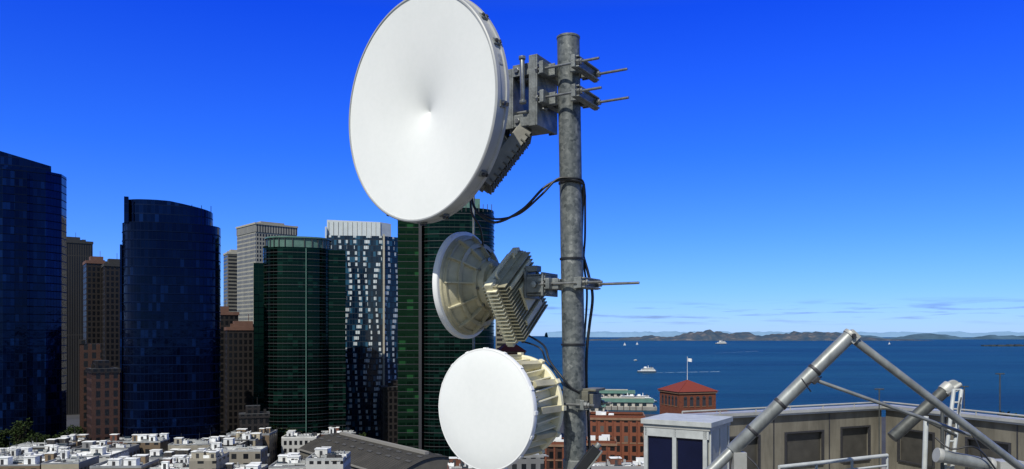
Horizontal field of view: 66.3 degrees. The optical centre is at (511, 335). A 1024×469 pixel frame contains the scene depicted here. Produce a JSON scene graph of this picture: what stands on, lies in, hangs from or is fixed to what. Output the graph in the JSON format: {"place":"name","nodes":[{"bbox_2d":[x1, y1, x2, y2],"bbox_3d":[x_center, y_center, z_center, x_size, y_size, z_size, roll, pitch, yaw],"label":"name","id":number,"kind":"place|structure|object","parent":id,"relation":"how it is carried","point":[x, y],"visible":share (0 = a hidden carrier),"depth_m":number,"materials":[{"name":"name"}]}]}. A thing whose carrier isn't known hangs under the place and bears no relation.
{"place":"outdoors","nodes":[
{"label":"outdoors","id":0,"kind":"place"},
{"bbox_2d":[0,447,19,451],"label":"building","id":1,"kind":"structure","parent":0,"point":[3,449],"depth_m":309.11,"materials":[{"name":"white paint"}]},
{"bbox_2d":[0,454,23,458],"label":"building","id":2,"kind":"structure","parent":0,"point":[13,457],"depth_m":274.61,"materials":[{"name":"paint"}]},
{"bbox_2d":[0,442,37,455],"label":"building","id":3,"kind":"structure","parent":0,"point":[16,451],"depth_m":289.27,"materials":[{"name":"white paint"}]},
{"bbox_2d":[0,452,57,468],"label":"building","id":4,"kind":"structure","parent":0,"point":[30,460],"depth_m":248.41,"materials":[{"name":"beige paint"}]},
{"bbox_2d":[0,151,66,447],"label":"glass skyscraper","id":5,"kind":"structure","parent":0,"point":[33,290],"depth_m":388.09,"materials":[{"name":"blue glass"}]},
{"bbox_2d":[11,437,75,449],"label":"building","id":6,"kind":"structure","parent":0,"point":[62,441],"depth_m":317.35,"materials":[{"name":"paint"}]},
{"bbox_2d":[32,442,69,455],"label":"building","id":7,"kind":"structure","parent":0,"point":[51,447],"depth_m":306.26,"materials":[{"name":"white paint"}]},
{"bbox_2d":[40,445,98,468],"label":"building","id":8,"kind":"structure","parent":0,"point":[66,459],"depth_m":249.78,"materials":[{"name":"beige paint"}]},
{"bbox_2d":[61,429,90,446],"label":"building","id":9,"kind":"structure","parent":0,"point":[78,439],"depth_m":332.28,"materials":[{"name":"beige paint"}]},
{"bbox_2d":[67,237,92,414],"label":"concrete office tower","id":10,"kind":"structure","parent":0,"point":[79,252],"depth_m":592.24,"materials":[{"name":"grey concrete"}]},
{"bbox_2d":[79,340,100,433],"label":"brick apartment building","id":11,"kind":"structure","parent":0,"point":[89,353],"depth_m":365.29,"materials":[{"name":"brown brick"}]},
{"bbox_2d":[57,445,128,462],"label":"building","id":12,"kind":"structure","parent":0,"point":[103,453],"depth_m":289.22,"materials":[{"name":"white paint"}]},
{"bbox_2d":[83,256,104,359],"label":"concrete office tower","id":13,"kind":"structure","parent":0,"point":[92,301],"depth_m":510.45,"materials":[{"name":"brown concrete"}]},
{"bbox_2d":[85,360,120,440],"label":"brick apartment building","id":14,"kind":"structure","parent":0,"point":[103,399],"depth_m":339.72,"materials":[{"name":"brown brick"}]},
{"bbox_2d":[72,438,139,456],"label":"building","id":15,"kind":"structure","parent":0,"point":[134,449],"depth_m":305.90,"materials":[{"name":"grey paint"}]},
{"bbox_2d":[101,259,119,367],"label":"concrete office tower","id":16,"kind":"structure","parent":0,"point":[110,310],"depth_m":497.45,"materials":[{"name":"brown concrete"}]},
{"bbox_2d":[107,434,131,443],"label":"building","id":17,"kind":"structure","parent":0,"point":[116,438],"depth_m":328.62,"materials":[{"name":"paint"}]},
{"bbox_2d":[90,452,158,468],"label":"building","id":18,"kind":"structure","parent":0,"point":[140,461],"depth_m":247.86,"materials":[{"name":"beige paint"}]},
{"bbox_2d":[123,431,169,453],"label":"building","id":19,"kind":"structure","parent":0,"point":[147,442],"depth_m":315.95,"materials":[{"name":"beige paint"}]},
{"bbox_2d":[148,448,190,463],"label":"building","id":20,"kind":"structure","parent":0,"point":[157,453],"depth_m":307.98,"materials":[{"name":"paint"}]},
{"bbox_2d":[149,456,189,468],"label":"building","id":21,"kind":"structure","parent":0,"point":[166,463],"depth_m":254.23,"materials":[{"name":"paint"}]},
{"bbox_2d":[120,196,220,442],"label":"glass skyscraper","id":22,"kind":"structure","parent":0,"point":[170,316],"depth_m":344.42,"materials":[{"name":"blue glass"}]},
{"bbox_2d":[168,454,190,462],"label":"building","id":23,"kind":"structure","parent":0,"point":[182,458],"depth_m":282.60,"materials":[{"name":"white paint"}]},
{"bbox_2d":[168,431,218,450],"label":"building","id":24,"kind":"structure","parent":0,"point":[185,443],"depth_m":314.09,"materials":[{"name":"beige paint"}]},
{"bbox_2d":[189,442,228,468],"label":"building","id":25,"kind":"structure","parent":0,"point":[203,458],"depth_m":248.40,"materials":[{"name":"beige paint"}]},
{"bbox_2d":[201,435,248,445],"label":"building","id":26,"kind":"structure","parent":0,"point":[226,440],"depth_m":330.93,"materials":[{"name":"paint"}]},
{"bbox_2d":[223,249,236,311],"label":"concrete office tower","id":27,"kind":"structure","parent":0,"point":[230,277],"depth_m":788.76,"materials":[{"name":"grey concrete"}]},
{"bbox_2d":[221,300,238,434],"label":"stone office building","id":28,"kind":"structure","parent":0,"point":[228,318],"depth_m":452.72,"materials":[{"name":"stone"}]},
{"bbox_2d":[205,442,267,464],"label":"building","id":29,"kind":"structure","parent":0,"point":[240,454],"depth_m":302.07,"materials":[{"name":"beige paint"}]},
{"bbox_2d":[224,314,253,432],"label":"stone office building","id":30,"kind":"structure","parent":0,"point":[239,366],"depth_m":431.44,"materials":[{"name":"brown stone"}]},
{"bbox_2d":[224,460,267,468],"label":"building","id":31,"kind":"structure","parent":0,"point":[255,465],"depth_m":252.60,"materials":[{"name":"paint"}]},
{"bbox_2d":[235,431,262,445],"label":"building","id":32,"kind":"structure","parent":0,"point":[255,438],"depth_m":343.61,"materials":[{"name":"beige paint"}]},
{"bbox_2d":[226,427,276,464],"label":"building","id":33,"kind":"structure","parent":0,"point":[270,438],"depth_m":357.43,"materials":[{"name":"beige paint"}]},
{"bbox_2d":[239,397,269,432],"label":"stone office building","id":34,"kind":"structure","parent":0,"point":[253,418],"depth_m":362.87,"materials":[{"name":"grey stone"}]},
{"bbox_2d":[236,221,297,323],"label":"concrete office tower","id":35,"kind":"structure","parent":0,"point":[251,240],"depth_m":685.19,"materials":[{"name":"grey concrete"}]},
{"bbox_2d":[268,447,305,468],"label":"building","id":36,"kind":"structure","parent":0,"point":[293,460],"depth_m":251.41,"materials":[{"name":"white paint"}]},
{"bbox_2d":[281,430,320,453],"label":"building","id":37,"kind":"structure","parent":0,"point":[292,440],"depth_m":366.04,"materials":[{"name":"white paint"}]},
{"bbox_2d":[306,447,350,468],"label":"building","id":38,"kind":"structure","parent":0,"point":[323,458],"depth_m":246.48,"materials":[{"name":"white paint"}]},
{"bbox_2d":[321,425,355,435],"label":"building","id":39,"kind":"structure","parent":0,"point":[333,430],"depth_m":376.66,"materials":[{"name":"paint"}]},
{"bbox_2d":[325,220,397,437],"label":"pale glass tower","id":40,"kind":"structure","parent":0,"point":[371,248],"depth_m":456.79,"materials":[{"name":"blue glass"}]},
{"bbox_2d":[297,432,448,468],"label":"vaulted roof warehouse","id":41,"kind":"structure","parent":0,"point":[368,453],"depth_m":298.36,"materials":[{"name":"grey metal"}]},
{"bbox_2d":[380,380,397,443],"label":"stone office building","id":42,"kind":"structure","parent":0,"point":[389,412],"depth_m":431.29,"materials":[{"name":"brown stone"}]},
{"bbox_2d":[398,199,494,456],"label":"green glass tower","id":43,"kind":"structure","parent":0,"point":[431,349],"depth_m":366.33,"materials":[{"name":"glass"}]},
{"bbox_2d":[447,457,471,468],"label":"building","id":44,"kind":"structure","parent":0,"point":[455,463],"depth_m":256.17,"materials":[{"name":"paint"}]},
{"bbox_2d":[67,414,885,464],"bbox_3d":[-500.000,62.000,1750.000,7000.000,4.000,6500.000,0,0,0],"label":"ground","id":45,"kind":"structure","parent":0,"point":[72,420],"depth_m":521.64,"materials":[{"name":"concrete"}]},
{"bbox_2d":[0,428,7,440],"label":"tree","id":46,"kind":"object","parent":45,"relation":"on","point":[2,437],"visible":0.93,"depth_m":363.26,"materials":[{"name":"green plant"}]},
{"bbox_2d":[0,429,11,445],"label":"tree","id":47,"kind":"object","parent":45,"relation":"on","point":[5,439],"visible":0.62,"depth_m":365.50,"materials":[{"name":"green plant"}]},
{"bbox_2d":[6,427,26,446],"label":"tree","id":48,"kind":"object","parent":45,"relation":"on","point":[18,430],"visible":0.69,"depth_m":364.33,"materials":[{"name":"green plant"}]},
{"bbox_2d":[5,418,34,447],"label":"tree","id":49,"kind":"object","parent":45,"relation":"on","point":[17,424],"visible":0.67,"depth_m":364.83,"materials":[{"name":"green plant"}]},
{"bbox_2d":[25,433,43,442],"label":"tree","id":50,"kind":"object","parent":45,"relation":"on","point":[35,437],"visible":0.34,"depth_m":333.74,"materials":[{"name":"green plant"}]},
{"bbox_2d":[37,433,52,441],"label":"tree","id":51,"kind":"object","parent":45,"relation":"on","point":[46,437],"visible":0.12,"depth_m":355.87,"materials":[{"name":"green plant"}]},
{"bbox_2d":[53,433,65,438],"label":"tree","id":52,"kind":"object","parent":45,"relation":"on","point":[56,436],"visible":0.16,"depth_m":351.44,"materials":[{"name":"green plant"}]},
{"bbox_2d":[59,426,73,435],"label":"tree","id":53,"kind":"object","parent":45,"relation":"on","point":[65,432],"visible":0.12,"depth_m":363.87,"materials":[{"name":"green plant"}]},
{"bbox_2d":[67,425,86,434],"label":"tree","id":54,"kind":"object","parent":45,"relation":"on","point":[77,431],"visible":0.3,"depth_m":361.75,"materials":[{"name":"green plant"}]},
{"bbox_2d":[269,425,281,448],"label":"tree","id":55,"kind":"object","parent":45,"relation":"on","point":[278,434],"visible":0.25,"depth_m":381.55,"materials":[{"name":"green plant"}]},
{"bbox_2d":[277,435,283,455],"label":"tree","id":56,"kind":"object","parent":45,"relation":"on","point":[279,440],"visible":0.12,"depth_m":375.92,"materials":[{"name":"green plant"}]},
{"bbox_2d":[254,236,345,457],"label":"green glass tower","id":57,"kind":"structure","parent":45,"relation":"on","point":[299,333],"depth_m":387.38,"materials":[{"name":"glass"}]},
{"bbox_2d":[658,357,716,413],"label":"brick tower","id":58,"kind":"structure","parent":45,"relation":"on","point":[680,397],"depth_m":391.92,"materials":[{"name":"red brick"},{"name":"clay tile"},{"name":"dark metal"}]},
{"bbox_2d":[591,466,885,468],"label":"block","id":59,"kind":"structure","parent":45,"relation":"on","point":[617,467],"depth_m":29.65,"materials":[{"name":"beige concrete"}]},
{"bbox_2d":[641,413,732,468],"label":"glazed stair enclosure","id":60,"kind":"object","parent":59,"relation":"on","point":[680,441],"visible":1,"depth_m":15.98,"materials":[{"name":"metal"}]},
{"bbox_2d":[778,454,888,468],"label":"guard rail","id":61,"kind":"object","parent":59,"relation":"on","point":[817,463],"visible":1,"depth_m":13.70,"materials":[{"name":"grey metal"}]},
{"bbox_2d":[706,328,1023,468],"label":"struts","id":62,"kind":"object","parent":59,"relation":"on","point":[735,454],"visible":1,"depth_m":12.06,"materials":[{"name":"metal"}]},
{"bbox_2d":[874,373,1004,468],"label":"vent mast","id":63,"kind":"object","parent":59,"relation":"on","point":[963,404],"visible":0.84,"depth_m":25.98,"materials":[{"name":"grey metal"}]},
{"bbox_2d":[887,380,1023,468],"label":"winch arm and ladder","id":64,"kind":"object","parent":59,"relation":"on","point":[944,390],"visible":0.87,"depth_m":16.41,"materials":[{"name":"metal"}]},
{"bbox_3d":[-3.400,30.825,-3.400,11.200,58.350,17.200,0,0,0],"label":"office building","id":65,"kind":"object","parent":45,"relation":"on","visible":0},
{"bbox_2d":[472,196,474,468],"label":"lightning rod","id":66,"kind":"object","parent":65,"relation":"on","point":[473,233],"depth_m":5.00,"materials":[{"name":"metal"}]},
{"bbox_2d":[557,32,585,460],"bbox_3d":[0.339,0.062,4.000,0.400,3.177,0.400,0,0,0],"label":"antenna mast","id":67,"kind":"object","parent":65,"relation":"on","point":[573,344],"visible":1,"depth_m":3.95,"materials":[{"name":"metal"}]},
{"bbox_2d":[349,0,628,225],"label":"microwave dish antenna","id":68,"kind":"object","parent":67,"relation":"attached to","point":[445,102],"visible":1,"depth_m":3.89,"materials":[{"name":"plastic"}]},
{"bbox_2d":[438,347,611,468],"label":"microwave dish antenna","id":69,"kind":"object","parent":67,"relation":"attached to","point":[498,409],"visible":0.98,"depth_m":3.75,"materials":[{"name":"plastic"}]},
{"bbox_2d":[469,176,593,468],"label":"coaxial cable","id":70,"kind":"object","parent":67,"relation":"attached to","point":[531,202],"visible":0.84,"depth_m":4.01,"materials":[{"name":"black rubber"}]},
{"bbox_2d":[432,232,639,346],"bbox_3d":[0.158,-0.254,4.081,1.001,0.630,0.588,0,0,30],"label":"microwave dish antenna","id":71,"kind":"object","parent":67,"relation":"attached to","point":[477,287],"visible":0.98,"depth_m":4.10,"materials":[{"name":"beige paint"}]},
{"bbox_2d":[563,442,602,468],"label":"brace","id":72,"kind":"object","parent":67,"relation":"attached to","point":[592,454],"visible":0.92,"depth_m":3.84,"materials":[{"name":"grey metal"}]},
{"bbox_2d":[496,323,504,348],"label":"stone office building","id":73,"kind":"structure","parent":0,"point":[499,341],"depth_m":595.47,"materials":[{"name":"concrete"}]},
{"bbox_2d":[496,343,526,354],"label":"brick tower","id":74,"kind":"structure","parent":0,"point":[515,349],"depth_m":414.29,"materials":[{"name":"brick"}]},
{"bbox_2d":[0,0,1023,335],"label":"sky","id":75,"kind":"structure","parent":0,"point":[765,165],"materials":[{"name":"blue"}]},
{"bbox_2d":[507,453,547,468],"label":"building","id":76,"kind":"structure","parent":0,"point":[535,461],"depth_m":256.14,"materials":[{"name":"grey paint"}]},
{"bbox_2d":[543,435,563,468],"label":"brick warehouse","id":77,"kind":"structure","parent":0,"point":[554,452],"depth_m":323.17,"materials":[{"name":"red brick"}]},
{"bbox_2d":[586,434,616,462],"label":"brick warehouse","id":78,"kind":"structure","parent":0,"point":[608,443],"depth_m":311.79,"materials":[{"name":"red brick"}]},
{"bbox_2d":[592,456,635,465],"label":"building","id":79,"kind":"structure","parent":0,"point":[613,461],"depth_m":264.15,"materials":[{"name":"paint"}]},
{"bbox_2d":[590,411,645,459],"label":"brick warehouse","id":80,"kind":"structure","parent":0,"point":[626,429],"depth_m":336.71,"materials":[{"name":"red brick"}]},
{"bbox_2d":[621,457,643,465],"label":"brick warehouse","id":81,"kind":"structure","parent":0,"point":[636,462],"depth_m":302.52,"materials":[{"name":"white paint"}]},
{"bbox_2d":[642,431,643,456],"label":"brick warehouse","id":82,"kind":"structure","parent":0,"point":[643,442],"depth_m":331.63,"materials":[{"name":"red brick"}]},
{"bbox_2d":[585,329,930,340],"bbox_3d":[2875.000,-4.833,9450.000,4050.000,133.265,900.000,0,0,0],"label":"island hill","id":83,"kind":"structure","parent":0,"point":[708,335],"depth_m":9135.22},
{"bbox_2d":[494,336,1023,416],"bbox_3d":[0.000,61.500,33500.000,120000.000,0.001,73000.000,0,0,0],"label":"water","id":84,"kind":"structure","parent":0,"point":[763,373],"depth_m":1454.46,"materials":[{"name":"blue liquid"}]},
{"bbox_2d":[586,404,607,414],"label":"pier shed","id":85,"kind":"structure","parent":84,"relation":"in","point":[601,409],"depth_m":605.21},
{"bbox_2d":[599,389,636,396],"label":"pier shed","id":86,"kind":"structure","parent":84,"relation":"in","point":[612,392],"depth_m":753.89,"materials":[{"name":"teal metal"}]},
{"bbox_2d":[621,393,634,396],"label":"motor boat","id":87,"kind":"object","parent":84,"relation":"on","point":[623,395],"visible":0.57,"depth_m":720.59,"materials":[{"name":"white paint"}]},
{"bbox_2d":[601,397,656,410],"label":"pier shed","id":88,"kind":"structure","parent":84,"relation":"in","point":[631,403],"depth_m":646.80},
{"bbox_2d":[636,394,650,397],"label":"motor boat","id":89,"kind":"object","parent":84,"relation":"on","point":[639,395],"visible":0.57,"depth_m":725.12,"materials":[{"name":"white paint"}]},
{"bbox_2d":[637,366,655,372],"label":"ferry boat","id":90,"kind":"object","parent":84,"relation":"on","point":[647,370],"visible":0.98,"depth_m":1296.48,"materials":[{"name":"white paint"}]},
{"bbox_2d":[981,344,1023,345],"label":"breakwater","id":91,"kind":"object","parent":84,"relation":"in","point":[1005,345],"visible":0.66,"depth_m":4381.98,"materials":[{"name":"grey stone"}]},
{"bbox_2d":[545,331,1023,336],"bbox_3d":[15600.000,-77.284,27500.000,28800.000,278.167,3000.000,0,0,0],"label":"distant hill","id":92,"kind":"structure","parent":0,"point":[675,333],"depth_m":26579.27,"materials":[{"name":"grey"}]},
{"bbox_2d":[687,404,1023,468],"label":"parapet walls","id":93,"kind":"structure","parent":0,"point":[796,435],"depth_m":24.65,"materials":[{"name":"grey concrete"}]},
{"bbox_2d":[682,401,1023,416],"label":"parapet rail","id":94,"kind":"object","parent":93,"relation":"on","point":[822,405],"visible":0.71,"depth_m":23.48,"materials":[{"name":"grey metal"}]},
{"bbox_2d":[860,333,1023,338],"bbox_3d":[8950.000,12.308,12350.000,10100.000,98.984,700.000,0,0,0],"label":"shore hill","id":95,"kind":"structure","parent":0,"point":[927,336],"depth_m":12128.89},
{"bbox_2d":[997,411,1023,417],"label":"tree","id":96,"kind":"object","parent":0,"point":[1008,415],"visible":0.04,"depth_m":24.61,"materials":[{"name":"plant"}]}
]}

